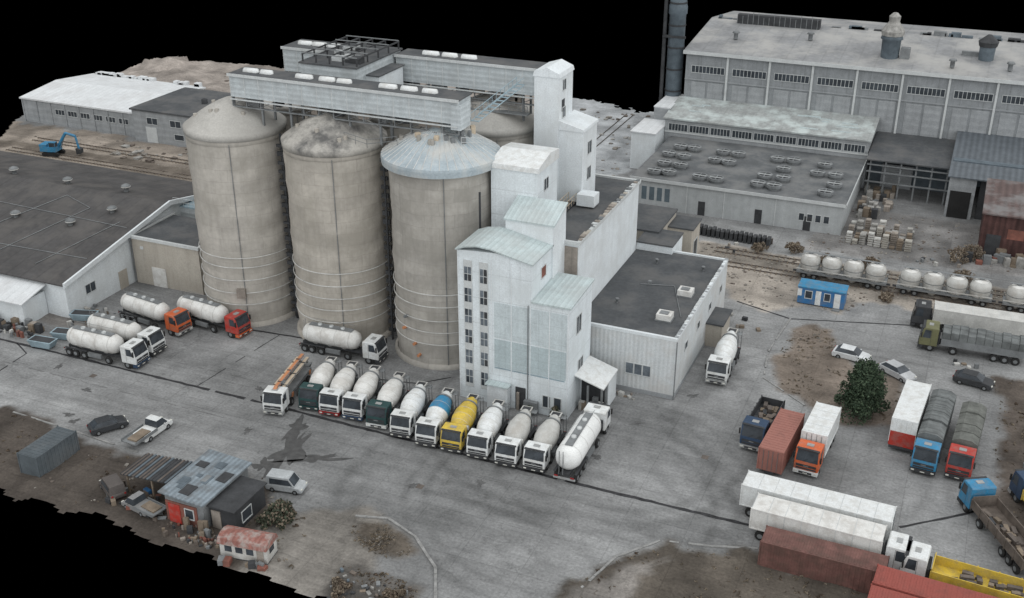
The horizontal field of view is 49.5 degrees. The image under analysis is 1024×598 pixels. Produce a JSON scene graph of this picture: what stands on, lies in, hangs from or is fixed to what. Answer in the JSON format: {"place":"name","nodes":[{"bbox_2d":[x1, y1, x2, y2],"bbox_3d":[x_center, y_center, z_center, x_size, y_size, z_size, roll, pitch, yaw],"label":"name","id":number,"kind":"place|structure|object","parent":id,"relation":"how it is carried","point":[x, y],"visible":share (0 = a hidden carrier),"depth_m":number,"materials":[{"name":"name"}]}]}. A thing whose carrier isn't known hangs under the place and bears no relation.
{"place":"outdoors","nodes":[
{"label":"outdoors","id":0,"kind":"place"},
{"bbox_2d":[0,56,1023,597],"bbox_3d":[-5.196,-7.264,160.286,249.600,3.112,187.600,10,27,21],"label":"ground","id":1,"kind":"structure","parent":0,"point":[506,532],"depth_m":116.10,"materials":[{"name":"concrete"}]},
{"bbox_2d":[16,425,79,477],"bbox_3d":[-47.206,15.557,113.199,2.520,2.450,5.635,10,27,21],"label":"storage container","id":2,"kind":"object","parent":1,"relation":"on","point":[53,448],"visible":1,"depth_m":112.19,"materials":[{"name":"grey metal"}]},
{"bbox_2d":[39,132,83,156],"bbox_3d":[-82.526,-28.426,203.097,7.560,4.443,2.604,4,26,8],"label":"excavator","id":3,"kind":"object","parent":1,"relation":"on","point":[50,148],"visible":1,"depth_m":202.84,"materials":[{"name":"blue metal"}]},
{"bbox_2d":[0,151,193,333],"bbox_3d":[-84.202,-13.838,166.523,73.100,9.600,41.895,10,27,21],"label":"long warehouse","id":4,"kind":"structure","parent":1,"relation":"on","point":[68,230],"depth_m":152.91,"materials":[{"name":"metal"}]},
{"bbox_2d":[86,415,128,435],"bbox_3d":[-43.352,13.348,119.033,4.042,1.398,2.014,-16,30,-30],"label":"parked car","id":5,"kind":"object","parent":1,"relation":"on","point":[98,426],"visible":1,"depth_m":118.44,"materials":[{"name":"paint"}]},
{"bbox_2d":[64,321,150,368],"bbox_3d":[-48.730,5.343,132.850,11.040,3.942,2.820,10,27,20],"label":"cement tanker truck","id":6,"kind":"object","parent":1,"relation":"on","point":[133,353],"visible":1,"depth_m":131.92,"materials":[{"name":"white metal"}]},
{"bbox_2d":[19,71,205,136],"bbox_3d":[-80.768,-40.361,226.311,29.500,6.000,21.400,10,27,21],"label":"storage shed","id":7,"kind":"structure","parent":1,"relation":"on","point":[101,101],"depth_m":220.91,"materials":[{"name":"white metal"}]},
{"bbox_2d":[99,473,126,499],"bbox_3d":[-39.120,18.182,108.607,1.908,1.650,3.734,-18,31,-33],"label":"derelict van","id":8,"kind":"object","parent":1,"relation":"on","point":[112,486],"visible":1,"depth_m":107.54,"materials":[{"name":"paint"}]},
{"bbox_2d":[87,308,166,355],"bbox_3d":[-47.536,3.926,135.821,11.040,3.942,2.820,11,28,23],"label":"cement tanker truck","id":9,"kind":"object","parent":1,"relation":"on","point":[126,330],"visible":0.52,"depth_m":134.52,"materials":[{"name":"white metal"}]},
{"bbox_2d":[121,491,165,517],"bbox_3d":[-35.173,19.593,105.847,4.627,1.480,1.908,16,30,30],"label":"pickup truck","id":10,"kind":"object","parent":1,"relation":"on","point":[140,503],"visible":0.98,"depth_m":105.53,"materials":[{"name":"grey paint"}]},
{"bbox_2d":[121,414,172,445],"bbox_3d":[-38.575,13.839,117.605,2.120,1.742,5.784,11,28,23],"label":"pickup truck","id":11,"kind":"object","parent":1,"relation":"on","point":[152,427],"visible":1,"depth_m":117.39,"materials":[{"name":"white paint"}]},
{"bbox_2d":[105,453,192,521],"bbox_3d":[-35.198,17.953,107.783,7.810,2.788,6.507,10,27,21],"label":"scrap carport","id":12,"kind":"object","parent":1,"relation":"on","point":[156,468],"visible":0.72,"depth_m":108.08,"materials":[{"name":"metal"}]},
{"bbox_2d":[118,288,192,335],"bbox_3d":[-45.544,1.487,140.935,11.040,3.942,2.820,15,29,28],"label":"cement tanker truck","id":13,"kind":"object","parent":1,"relation":"on","point":[177,321],"visible":0.95,"depth_m":139.70,"materials":[{"name":"orange paint"}]},
{"bbox_2d":[131,238,205,294],"bbox_3d":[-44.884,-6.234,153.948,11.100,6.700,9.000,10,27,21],"label":"walls","id":14,"kind":"structure","parent":1,"relation":"on","point":[183,268],"depth_m":149.99,"materials":[{"name":"paint"}]},
{"bbox_2d":[135,215,199,246],"bbox_3d":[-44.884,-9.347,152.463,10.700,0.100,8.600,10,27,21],"label":"roof","id":15,"kind":"structure","parent":14,"relation":"on","point":[178,229],"depth_m":152.14,"materials":[{"name":"concrete"}]},
{"bbox_2d":[129,87,230,146],"bbox_3d":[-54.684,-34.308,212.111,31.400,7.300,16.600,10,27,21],"label":"storage shed","id":16,"kind":"structure","parent":1,"relation":"on","point":[162,119],"depth_m":209.96,"materials":[{"name":"grey metal"}]},
{"bbox_2d":[157,449,251,539],"bbox_3d":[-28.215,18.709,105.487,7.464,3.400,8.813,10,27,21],"label":"corrugated shed","id":17,"kind":"structure","parent":1,"relation":"on","point":[191,491],"depth_m":104.22,"materials":[{"name":"grey metal"}]},
{"bbox_2d":[177,291,251,337],"bbox_3d":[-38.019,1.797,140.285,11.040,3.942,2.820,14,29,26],"label":"cement tanker truck","id":18,"kind":"object","parent":1,"relation":"on","point":[236,323],"visible":0.83,"depth_m":138.99,"materials":[{"name":"red paint"}]},
{"bbox_2d":[206,475,266,529],"bbox_3d":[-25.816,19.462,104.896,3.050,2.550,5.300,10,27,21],"label":"lean to shed","id":19,"kind":"object","parent":1,"relation":"on","point":[240,501],"visible":0.97,"depth_m":103.82,"materials":[{"name":"metal"}]},
{"bbox_2d":[182,96,295,327],"bbox_3d":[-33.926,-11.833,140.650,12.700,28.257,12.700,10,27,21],"label":"cement silo","id":20,"kind":"object","parent":1,"relation":"on","point":[234,168],"visible":0.78,"depth_m":135.55,"materials":[{"name":"concrete"}]},
{"bbox_2d":[216,525,277,571],"bbox_3d":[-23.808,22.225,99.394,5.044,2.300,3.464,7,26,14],"label":"kiosk shed","id":21,"kind":"structure","parent":1,"relation":"on","point":[257,549],"depth_m":98.98,"materials":[{"name":"white paint"}]},
{"bbox_2d":[255,498,296,530],"bbox_3d":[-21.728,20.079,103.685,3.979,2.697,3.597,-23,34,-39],"label":"bush","id":22,"kind":"object","parent":1,"relation":"on","point":[280,513],"visible":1,"depth_m":103.14,"materials":[{"name":"green plant"}]},
{"bbox_2d":[260,354,311,414],"bbox_3d":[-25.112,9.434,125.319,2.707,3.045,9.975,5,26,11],"label":"concrete pump truck","id":23,"kind":"object","parent":1,"relation":"on","point":[277,395],"visible":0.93,"depth_m":122.86,"materials":[{"name":"white"}]},
{"bbox_2d":[265,468,307,494],"bbox_3d":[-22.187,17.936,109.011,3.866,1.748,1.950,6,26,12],"label":"parked van","id":24,"kind":"object","parent":1,"relation":"on","point":[292,482],"visible":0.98,"depth_m":108.45,"materials":[{"name":"white paint"}]},
{"bbox_2d":[162,522,411,597],"bbox_3d":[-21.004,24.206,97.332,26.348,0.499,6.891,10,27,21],"label":"scrap pile","id":25,"kind":"object","parent":1,"relation":"on","point":[196,540],"visible":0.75,"depth_m":101.21,"materials":[{"name":"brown wood"}]},
{"bbox_2d":[263,414,311,477],"bbox_3d":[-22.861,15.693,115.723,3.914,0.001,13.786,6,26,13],"label":"puddle","id":26,"kind":"object","parent":1,"relation":"on","point":[293,450],"visible":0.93,"depth_m":115.22,"materials":[{"name":"liquid"}]},
{"bbox_2d":[264,71,326,130],"bbox_3d":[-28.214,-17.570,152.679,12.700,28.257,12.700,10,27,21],"label":"cement silo","id":27,"kind":"object","parent":1,"relation":"on","point":[297,118],"visible":0.01,"depth_m":143.09,"materials":[{"name":"concrete"}]},
{"bbox_2d":[280,39,342,72],"bbox_3d":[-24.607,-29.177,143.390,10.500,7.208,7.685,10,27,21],"label":"conveyor gallery","id":28,"kind":"object","parent":27,"relation":"on","point":[292,55],"visible":0.2,"depth_m":143.29,"materials":[{"name":"grey metal"}]},
{"bbox_2d":[296,356,341,410],"bbox_3d":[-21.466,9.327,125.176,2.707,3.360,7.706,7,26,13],"label":"concrete mixer truck","id":29,"kind":"object","parent":1,"relation":"on","point":[324,373],"visible":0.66,"depth_m":123.01,"materials":[{"name":"teal paint"}]},
{"bbox_2d":[281,109,395,347],"bbox_3d":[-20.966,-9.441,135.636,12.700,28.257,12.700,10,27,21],"label":"cement silo","id":30,"kind":"object","parent":1,"relation":"on","point":[334,181],"visible":0.84,"depth_m":130.49,"materials":[{"name":"concrete"}]},
{"bbox_2d":[317,361,362,416],"bbox_3d":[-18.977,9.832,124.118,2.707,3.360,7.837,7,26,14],"label":"concrete mixer truck","id":31,"kind":"object","parent":1,"relation":"on","point":[344,380],"visible":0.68,"depth_m":121.78,"materials":[{"name":"white"}]},
{"bbox_2d":[299,317,388,363],"bbox_3d":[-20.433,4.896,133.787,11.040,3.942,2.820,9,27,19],"label":"cement tanker truck","id":32,"kind":"object","parent":1,"relation":"on","point":[322,336],"visible":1,"depth_m":132.94,"materials":[{"name":"white metal"}]},
{"bbox_2d":[340,365,385,420],"bbox_3d":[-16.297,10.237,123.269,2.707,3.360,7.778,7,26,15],"label":"concrete mixer truck","id":33,"kind":"object","parent":1,"relation":"on","point":[354,403],"visible":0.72,"depth_m":121.23,"materials":[{"name":"white"}]},
{"bbox_2d":[0,338,748,525],"bbox_3d":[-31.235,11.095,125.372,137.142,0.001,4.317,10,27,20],"label":"drain channel","id":34,"kind":"object","parent":1,"relation":"on","point":[518,468],"visible":0.84,"depth_m":118.53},
{"bbox_2d":[276,133,480,339],"bbox_3d":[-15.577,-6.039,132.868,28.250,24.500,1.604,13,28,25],"label":"silo downpipe","id":35,"kind":"object","parent":1,"relation":"on","point":[387,237],"visible":0.84,"depth_m":135.20,"materials":[{"name":"metal"}]},
{"bbox_2d":[109,73,649,175],"bbox_3d":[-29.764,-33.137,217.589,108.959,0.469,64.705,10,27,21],"label":"rubble","id":36,"kind":"object","parent":1,"relation":"on","point":[134,152],"visible":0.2,"depth_m":205.07,"materials":[{"name":"concrete"}]},
{"bbox_2d":[351,111,420,296],"bbox_3d":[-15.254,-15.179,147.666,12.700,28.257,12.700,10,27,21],"label":"cement silo","id":37,"kind":"object","parent":1,"relation":"on","point":[397,131],"visible":0.01,"depth_m":138.64,"materials":[{"name":"concrete"}]},
{"bbox_2d":[298,35,404,84],"bbox_3d":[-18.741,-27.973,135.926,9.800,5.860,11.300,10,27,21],"label":"transfer tower","id":38,"kind":"structure","parent":37,"relation":"on","point":[364,60],"depth_m":132.99,"materials":[{"name":"grey metal"}]},
{"bbox_2d":[364,371,409,428],"bbox_3d":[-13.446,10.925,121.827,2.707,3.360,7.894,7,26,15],"label":"concrete mixer truck","id":39,"kind":"object","parent":1,"relation":"on","point":[378,411],"visible":0.82,"depth_m":119.94,"materials":[{"name":"teal paint"}]},
{"bbox_2d":[355,515,436,597],"bbox_3d":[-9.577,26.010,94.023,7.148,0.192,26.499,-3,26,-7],"label":"kerb","id":40,"kind":"structure","parent":1,"relation":"on","point":[420,544],"depth_m":101.78,"materials":[{"name":"concrete"}]},
{"bbox_2d":[388,381,432,438],"bbox_3d":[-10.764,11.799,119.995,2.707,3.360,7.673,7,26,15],"label":"concrete mixer truck","id":41,"kind":"object","parent":1,"relation":"on","point":[405,417],"visible":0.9,"depth_m":118.13,"materials":[{"name":"white"}]},
{"bbox_2d":[413,387,458,447],"bbox_3d":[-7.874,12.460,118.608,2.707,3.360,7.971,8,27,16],"label":"concrete mixer truck","id":42,"kind":"object","parent":1,"relation":"on","point":[426,428],"visible":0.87,"depth_m":116.46,"materials":[{"name":"white"}]},
{"bbox_2d":[380,123,500,370],"bbox_3d":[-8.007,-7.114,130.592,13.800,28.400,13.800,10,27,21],"label":"cement silo","id":43,"kind":"object","parent":1,"relation":"on","point":[438,181],"visible":0.74,"depth_m":124.68,"materials":[{"name":"concrete"}]},
{"bbox_2d":[226,67,483,145],"bbox_3d":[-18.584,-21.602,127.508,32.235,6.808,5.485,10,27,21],"label":"conveyor gallery","id":44,"kind":"object","parent":43,"relation":"on","point":[386,103],"visible":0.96,"depth_m":126.40,"materials":[{"name":"grey metal"}]},
{"bbox_2d":[438,393,483,452],"bbox_3d":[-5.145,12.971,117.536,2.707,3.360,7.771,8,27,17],"label":"concrete mixer truck","id":45,"kind":"object","parent":1,"relation":"on","point":[455,432],"visible":0.84,"depth_m":115.53,"materials":[{"name":"yellow paint"}]},
{"bbox_2d":[465,399,509,459],"bbox_3d":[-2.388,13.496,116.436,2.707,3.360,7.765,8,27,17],"label":"concrete mixer truck","id":46,"kind":"object","parent":1,"relation":"on","point":[483,436],"visible":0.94,"depth_m":114.66,"materials":[{"name":"white"}]},
{"bbox_2d":[469,91,533,146],"bbox_3d":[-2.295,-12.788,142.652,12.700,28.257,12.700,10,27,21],"label":"cement silo","id":47,"kind":"object","parent":1,"relation":"on","point":[501,129],"visible":0.06,"depth_m":133.54,"materials":[{"name":"concrete"}]},
{"bbox_2d":[394,48,546,120],"bbox_3d":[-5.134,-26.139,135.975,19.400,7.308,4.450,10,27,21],"label":"conveyor gallery","id":48,"kind":"object","parent":47,"relation":"on","point":[476,74],"visible":0.66,"depth_m":134.39,"materials":[{"name":"grey metal"}]},
{"bbox_2d":[0,376,1023,597],"bbox_3d":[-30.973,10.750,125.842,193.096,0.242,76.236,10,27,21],"label":"dry grass","id":49,"kind":"structure","parent":1,"relation":"on","point":[598,579],"depth_m":98.23,"materials":[{"name":"brown plant"}]},
{"bbox_2d":[9,128,1017,547],"bbox_3d":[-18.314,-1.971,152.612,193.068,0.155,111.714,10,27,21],"label":"rubble","id":50,"kind":"object","parent":1,"relation":"on","point":[745,284],"visible":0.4,"depth_m":158.88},
{"bbox_2d":[493,405,537,467],"bbox_3d":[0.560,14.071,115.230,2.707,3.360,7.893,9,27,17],"label":"concrete mixer truck","id":51,"kind":"object","parent":1,"relation":"on","point":[510,444],"visible":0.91,"depth_m":113.40,"materials":[{"name":"white metal"}]},
{"bbox_2d":[455,195,617,418],"bbox_3d":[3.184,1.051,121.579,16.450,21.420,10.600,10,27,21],"label":"elevator tower","id":52,"kind":"structure","parent":1,"relation":"on","point":[524,307],"depth_m":119.78,"materials":[{"name":"metal"}]},
{"bbox_2d":[463,259,582,410],"bbox_3d":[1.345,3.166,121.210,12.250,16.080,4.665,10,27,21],"label":"windows","id":53,"kind":"structure","parent":52,"relation":"in","point":[467,264],"depth_m":120.62,"materials":[{"name":"grey glass"}]},
{"bbox_2d":[521,411,566,472],"bbox_3d":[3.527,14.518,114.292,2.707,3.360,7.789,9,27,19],"label":"concrete mixer truck","id":54,"kind":"object","parent":1,"relation":"on","point":[538,453],"visible":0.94,"depth_m":112.59,"materials":[{"name":"white metal"}]},
{"bbox_2d":[553,401,612,482],"bbox_3d":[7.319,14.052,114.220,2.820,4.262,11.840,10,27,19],"label":"cement tanker truck","id":55,"kind":"object","parent":1,"relation":"on","point":[592,421],"visible":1,"depth_m":111.75,"materials":[{"name":"white metal"}]},
{"bbox_2d":[590,249,732,399],"bbox_3d":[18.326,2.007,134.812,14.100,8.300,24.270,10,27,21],"label":"warehouse hall","id":56,"kind":"structure","parent":1,"relation":"on","point":[659,321],"depth_m":129.35,"materials":[{"name":"grey metal"}]},
{"bbox_2d":[625,284,721,377],"bbox_3d":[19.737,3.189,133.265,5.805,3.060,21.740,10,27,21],"label":"windows","id":57,"kind":"structure","parent":56,"relation":"in","point":[630,368],"depth_m":125.34,"materials":[{"name":"grey glass"}]},
{"bbox_2d":[636,213,699,254],"bbox_3d":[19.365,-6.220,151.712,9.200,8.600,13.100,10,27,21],"label":"walls","id":58,"kind":"structure","parent":1,"relation":"on","point":[685,242],"depth_m":150.61,"materials":[{"name":"white concrete"}]},
{"bbox_2d":[636,203,701,247],"bbox_3d":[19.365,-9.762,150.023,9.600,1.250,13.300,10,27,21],"label":"roof","id":59,"kind":"structure","parent":58,"relation":"on","point":[653,221],"depth_m":150.40,"materials":[{"name":"grey concrete"}]},
{"bbox_2d":[581,540,757,587],"bbox_3d":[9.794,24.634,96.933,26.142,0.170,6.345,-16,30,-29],"label":"kerb","id":60,"kind":"structure","parent":1,"relation":"on","point":[636,549],"depth_m":101.03,"materials":[{"name":"concrete"}]},
{"bbox_2d":[659,0,687,100],"bbox_3d":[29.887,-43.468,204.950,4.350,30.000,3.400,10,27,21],"label":"exhaust stack","id":61,"kind":"object","parent":1,"relation":"on","point":[678,12],"visible":0.66,"depth_m":202.57,"materials":[{"name":"grey metal"}]},
{"bbox_2d":[705,327,742,384],"bbox_3d":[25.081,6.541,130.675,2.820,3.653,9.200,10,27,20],"label":"concrete mixer truck","id":62,"kind":"object","parent":1,"relation":"on","point":[721,362],"visible":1,"depth_m":128.23,"materials":[{"name":"white metal"}]},
{"bbox_2d":[699,223,772,247],"bbox_3d":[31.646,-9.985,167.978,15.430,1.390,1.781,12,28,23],"label":"stacked steel frames","id":63,"kind":"structure","parent":1,"relation":"on","point":[727,234],"depth_m":166.72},
{"bbox_2d":[630,136,866,234],"bbox_3d":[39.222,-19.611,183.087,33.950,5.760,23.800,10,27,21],"label":"compressor hall","id":64,"kind":"structure","parent":1,"relation":"on","point":[807,191],"depth_m":176.89,"materials":[{"name":"concrete"}]},
{"bbox_2d":[641,186,829,224],"bbox_3d":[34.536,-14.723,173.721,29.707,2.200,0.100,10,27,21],"label":"windows","id":65,"kind":"structure","parent":64,"relation":"in","point":[826,219],"depth_m":177.53,"materials":[{"name":"grey glass"}]},
{"bbox_2d":[630,94,879,187],"bbox_3d":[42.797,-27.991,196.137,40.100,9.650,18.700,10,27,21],"label":"workshop hall","id":66,"kind":"structure","parent":1,"relation":"on","point":[814,131],"depth_m":193.84,"materials":[{"name":"grey concrete"}]},
{"bbox_2d":[668,123,865,153],"bbox_3d":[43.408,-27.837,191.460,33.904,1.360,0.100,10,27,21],"label":"windows","id":67,"kind":"structure","parent":66,"relation":"in","point":[856,148],"depth_m":191.21,"materials":[{"name":"black glass"}]},
{"bbox_2d":[739,395,784,450],"bbox_3d":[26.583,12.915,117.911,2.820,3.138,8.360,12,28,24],"label":"flatbed truck","id":68,"kind":"object","parent":1,"relation":"on","point":[758,422],"visible":0.75,"depth_m":115.19,"materials":[{"name":"blue paint"}]},
{"bbox_2d":[756,408,804,474],"bbox_3d":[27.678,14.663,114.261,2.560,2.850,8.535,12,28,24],"label":"container trailer","id":69,"kind":"object","parent":1,"relation":"on","point":[778,444],"visible":1,"depth_m":112.22,"materials":[{"name":"metal"}]},
{"bbox_2d":[793,401,841,476],"bbox_3d":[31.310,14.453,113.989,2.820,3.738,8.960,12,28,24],"label":"box truck","id":70,"kind":"object","parent":1,"relation":"on","point":[818,432],"visible":1,"depth_m":111.90,"materials":[{"name":"orange paint"}]},
{"bbox_2d":[739,470,896,540],"bbox_3d":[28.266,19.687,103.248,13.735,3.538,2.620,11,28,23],"label":"box trailer","id":71,"kind":"object","parent":1,"relation":"on","point":[753,484],"visible":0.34,"depth_m":102.36,"materials":[{"name":"metal"}]},
{"bbox_2d":[616,242,1023,467],"bbox_3d":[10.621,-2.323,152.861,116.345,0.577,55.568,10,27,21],"label":"site debris","id":72,"kind":"object","parent":1,"relation":"on","point":[620,393],"visible":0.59,"depth_m":139.97,"materials":[{"name":"metal"}]},
{"bbox_2d":[797,278,848,311],"bbox_3d":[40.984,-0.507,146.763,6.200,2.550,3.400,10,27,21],"label":"site office container","id":73,"kind":"object","parent":1,"relation":"on","point":[823,293],"visible":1,"depth_m":146.02,"materials":[{"name":"metal"}]},
{"bbox_2d":[757,525,889,593],"bbox_3d":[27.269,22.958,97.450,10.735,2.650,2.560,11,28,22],"label":"shipping container","id":74,"kind":"object","parent":1,"relation":"on","point":[810,557],"visible":0.92,"depth_m":96.70,"materials":[{"name":"red metal"}]},
{"bbox_2d":[749,493,912,569],"bbox_3d":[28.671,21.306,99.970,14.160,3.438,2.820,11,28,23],"label":"box truck","id":75,"kind":"object","parent":1,"relation":"on","point":[807,520],"visible":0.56,"depth_m":99.11,"materials":[{"name":"white metal"}]},
{"bbox_2d":[793,251,889,289],"bbox_3d":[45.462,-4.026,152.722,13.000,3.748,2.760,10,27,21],"label":"hopper wagon","id":76,"kind":"object","parent":1,"relation":"on","point":[875,274],"visible":0.98,"depth_m":151.80,"materials":[{"name":"grey metal"}]},
{"bbox_2d":[831,343,871,362],"bbox_3d":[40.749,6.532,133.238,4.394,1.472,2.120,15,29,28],"label":"parked car","id":77,"kind":"object","parent":1,"relation":"on","point":[849,352],"visible":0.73,"depth_m":132.81,"materials":[{"name":"silver metal"}]},
{"bbox_2d":[683,11,1023,139],"bbox_3d":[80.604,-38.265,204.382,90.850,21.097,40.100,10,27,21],"label":"factory hall","id":78,"kind":"structure","parent":1,"relation":"on","point":[844,67],"depth_m":194.20,"materials":[{"name":"concrete"}]},
{"bbox_2d":[737,13,821,29],"bbox_3d":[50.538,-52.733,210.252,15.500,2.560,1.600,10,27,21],"label":"roof ventilator","id":79,"kind":"object","parent":78,"relation":"on","point":[781,21],"visible":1,"depth_m":209.66,"materials":[{"name":"metal"}]},
{"bbox_2d":[691,65,1023,104],"bbox_3d":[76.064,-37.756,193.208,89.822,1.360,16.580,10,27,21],"label":"windows","id":80,"kind":"structure","parent":78,"relation":"in","point":[935,92],"depth_m":191.16,"materials":[{"name":"black glass"}]},
{"bbox_2d":[880,12,910,59],"bbox_3d":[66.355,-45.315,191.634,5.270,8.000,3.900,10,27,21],"label":"dust cyclone","id":81,"kind":"object","parent":78,"relation":"on","point":[893,31],"visible":1,"depth_m":190.97,"materials":[{"name":"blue metal"}]},
{"bbox_2d":[961,34,998,61],"bbox_3d":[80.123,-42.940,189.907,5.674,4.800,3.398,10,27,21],"label":"dust cyclone","id":82,"kind":"object","parent":78,"relation":"on","point":[988,44],"visible":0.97,"depth_m":188.65,"materials":[{"name":"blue metal"}]},
{"bbox_2d":[834,356,891,425],"bbox_3d":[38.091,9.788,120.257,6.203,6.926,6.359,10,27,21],"label":"pine tree","id":83,"kind":"object","parent":1,"relation":"on","point":[862,395],"visible":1,"depth_m":119.64,"materials":[{"name":"green plant"}]},
{"bbox_2d":[727,265,1023,313],"bbox_3d":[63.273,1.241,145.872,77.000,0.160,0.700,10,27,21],"label":"railway track","id":84,"kind":"structure","parent":1,"relation":"on","point":[792,276],"depth_m":151.29,"materials":[{"name":"metal"}]},
{"bbox_2d":[855,184,896,219],"bbox_3d":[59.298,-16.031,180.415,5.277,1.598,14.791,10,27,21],"label":"pallet stack","id":85,"kind":"object","parent":1,"relation":"on","point":[872,209],"visible":1,"depth_m":179.15,"materials":[{"name":"wood"}]},
{"bbox_2d":[845,218,914,251],"bbox_3d":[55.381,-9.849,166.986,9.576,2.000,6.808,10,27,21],"label":"pallet stack","id":86,"kind":"object","parent":1,"relation":"on","point":[869,232],"visible":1,"depth_m":165.81,"materials":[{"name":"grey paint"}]},
{"bbox_2d":[878,359,916,382],"bbox_3d":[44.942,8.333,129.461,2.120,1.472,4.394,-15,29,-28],"label":"parked car","id":87,"kind":"object","parent":1,"relation":"on","point":[901,372],"visible":0.83,"depth_m":128.85,"materials":[{"name":"silver metal"}]},
{"bbox_2d":[888,379,931,451],"bbox_3d":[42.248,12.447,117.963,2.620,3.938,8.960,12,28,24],"label":"box trailer","id":88,"kind":"object","parent":1,"relation":"on","point":[909,412],"visible":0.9,"depth_m":115.13,"materials":[{"name":"grey metal"}]},
{"bbox_2d":[865,131,955,204],"bbox_3d":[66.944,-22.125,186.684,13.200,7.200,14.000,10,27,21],"label":"loading canopy","id":89,"kind":"object","parent":1,"relation":"on","point":[904,161],"visible":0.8,"depth_m":185.61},
{"bbox_2d":[909,389,956,475],"bbox_3d":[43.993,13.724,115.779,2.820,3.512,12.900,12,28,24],"label":"tarpaulin truck","id":90,"kind":"object","parent":1,"relation":"on","point":[930,439],"visible":1,"depth_m":112.57,"materials":[{"name":"fabric"}]},
{"bbox_2d":[872,564,997,597],"bbox_3d":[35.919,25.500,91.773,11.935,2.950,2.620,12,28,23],"label":"shipping container","id":91,"kind":"object","parent":1,"relation":"on","point":[911,584],"visible":0.89,"depth_m":92.05,"materials":[{"name":"red metal"}]},
{"bbox_2d":[892,266,995,306],"bbox_3d":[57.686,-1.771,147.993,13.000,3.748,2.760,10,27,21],"label":"hopper wagon","id":92,"kind":"object","parent":1,"relation":"on","point":[979,290],"visible":1,"depth_m":147.06,"materials":[{"name":"grey metal"}]},
{"bbox_2d":[899,540,1023,597],"bbox_3d":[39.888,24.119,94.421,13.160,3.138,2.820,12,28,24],"label":"flatbed truck","id":93,"kind":"object","parent":1,"relation":"on","point":[918,558],"visible":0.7,"depth_m":95.07,"materials":[{"name":"yellow metal"}]},
{"bbox_2d":[944,401,986,480],"bbox_3d":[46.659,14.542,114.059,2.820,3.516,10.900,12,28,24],"label":"tarpaulin truck","id":94,"kind":"object","parent":1,"relation":"on","point":[962,453],"visible":0.97,"depth_m":111.35,"materials":[{"name":"fabric"}]},
{"bbox_2d":[910,299,1023,335],"bbox_3d":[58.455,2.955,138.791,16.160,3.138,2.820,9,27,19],"label":"box truck","id":95,"kind":"object","parent":1,"relation":"on","point":[994,320],"visible":0.81,"depth_m":138.20,"materials":[{"name":"metal"}]},
{"bbox_2d":[917,320,1023,365],"bbox_3d":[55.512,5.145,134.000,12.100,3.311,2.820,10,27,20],"label":"tarpaulin truck","id":96,"kind":"object","parent":1,"relation":"on","point":[992,343],"visible":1,"depth_m":132.84,"materials":[{"name":"green paint"}]},
{"bbox_2d":[952,368,994,390],"bbox_3d":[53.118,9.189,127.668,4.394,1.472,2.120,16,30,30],"label":"parked car","id":97,"kind":"object","parent":1,"relation":"on","point":[973,378],"visible":1,"depth_m":127.17,"materials":[{"name":"metal"}]},
{"bbox_2d":[943,131,1023,219],"bbox_3d":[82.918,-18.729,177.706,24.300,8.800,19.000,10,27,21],"label":"loading shed","id":98,"kind":"structure","parent":1,"relation":"on","point":[978,159],"depth_m":175.56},
{"bbox_2d":[957,476,1023,574],"bbox_3d":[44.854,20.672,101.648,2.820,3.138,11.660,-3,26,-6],"label":"timber truck","id":99,"kind":"object","parent":1,"relation":"on","point":[990,509],"visible":1,"depth_m":102.88,"materials":[{"name":"blue paint"}]},
{"bbox_2d":[960,178,1023,268],"bbox_3d":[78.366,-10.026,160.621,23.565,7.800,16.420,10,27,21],"label":"brick shed","id":100,"kind":"structure","parent":1,"relation":"on","point":[1001,237],"depth_m":160.02,"materials":[{"name":"brick"}]},
{"bbox_2d":[998,282,1023,312],"bbox_3d":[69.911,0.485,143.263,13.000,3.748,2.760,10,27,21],"label":"hopper wagon","id":101,"kind":"object","parent":1,"relation":"on","point":[1013,298],"visible":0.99,"depth_m":144.05,"materials":[{"name":"grey metal"}]},
{"bbox_2d":[1007,469,1023,502],"bbox_3d":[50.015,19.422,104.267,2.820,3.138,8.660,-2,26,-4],"label":"crane truck","id":102,"kind":"object","parent":1,"relation":"on","point":[1015,489],"visible":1,"depth_m":106.79,"materials":[{"name":"blue paint"}]},
{"bbox_2d":[0,0,1023,597],"label":"sky","id":103,"kind":"structure","parent":0,"point":[614,47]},
{"bbox_2d":[564,185,638,300],"bbox_3d":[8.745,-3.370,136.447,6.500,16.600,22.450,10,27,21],"label":"walls","id":104,"kind":"structure","parent":0,"point":[603,252],"depth_m":133.06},
{"bbox_2d":[491,159,557,227],"bbox_3d":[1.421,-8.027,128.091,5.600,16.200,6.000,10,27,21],"label":"walls","id":105,"kind":"structure","parent":104,"relation":"on","point":[508,187],"depth_m":123.51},
{"bbox_2d":[492,142,558,173],"bbox_3d":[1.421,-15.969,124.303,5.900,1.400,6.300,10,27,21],"label":"roof","id":106,"kind":"structure","parent":105,"relation":"on","point":[526,158],"depth_m":123.12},
{"bbox_2d":[533,59,598,207],"bbox_3d":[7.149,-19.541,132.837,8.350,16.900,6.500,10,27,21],"label":"elevator tower","id":107,"kind":"structure","parent":104,"relation":"on","point":[565,129],"depth_m":131.65,"materials":[{"name":"white metal"}]},
{"bbox_2d":[564,176,632,240],"bbox_3d":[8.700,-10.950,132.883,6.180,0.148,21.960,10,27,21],"label":"roof","id":108,"kind":"structure","parent":104,"relation":"on","point":[580,220],"depth_m":132.38,"materials":[{"name":"grey concrete"}]},
{"bbox_2d":[565,173,640,245],"bbox_3d":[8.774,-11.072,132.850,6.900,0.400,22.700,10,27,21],"label":"parapet","id":109,"kind":"structure","parent":104,"relation":"on","point":[575,243],"depth_m":133.13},
{"bbox_2d":[351,325,900,558],"bbox_3d":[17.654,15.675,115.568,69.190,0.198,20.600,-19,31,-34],"label":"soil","id":110,"kind":"structure","parent":0,"point":[385,536],"depth_m":121.00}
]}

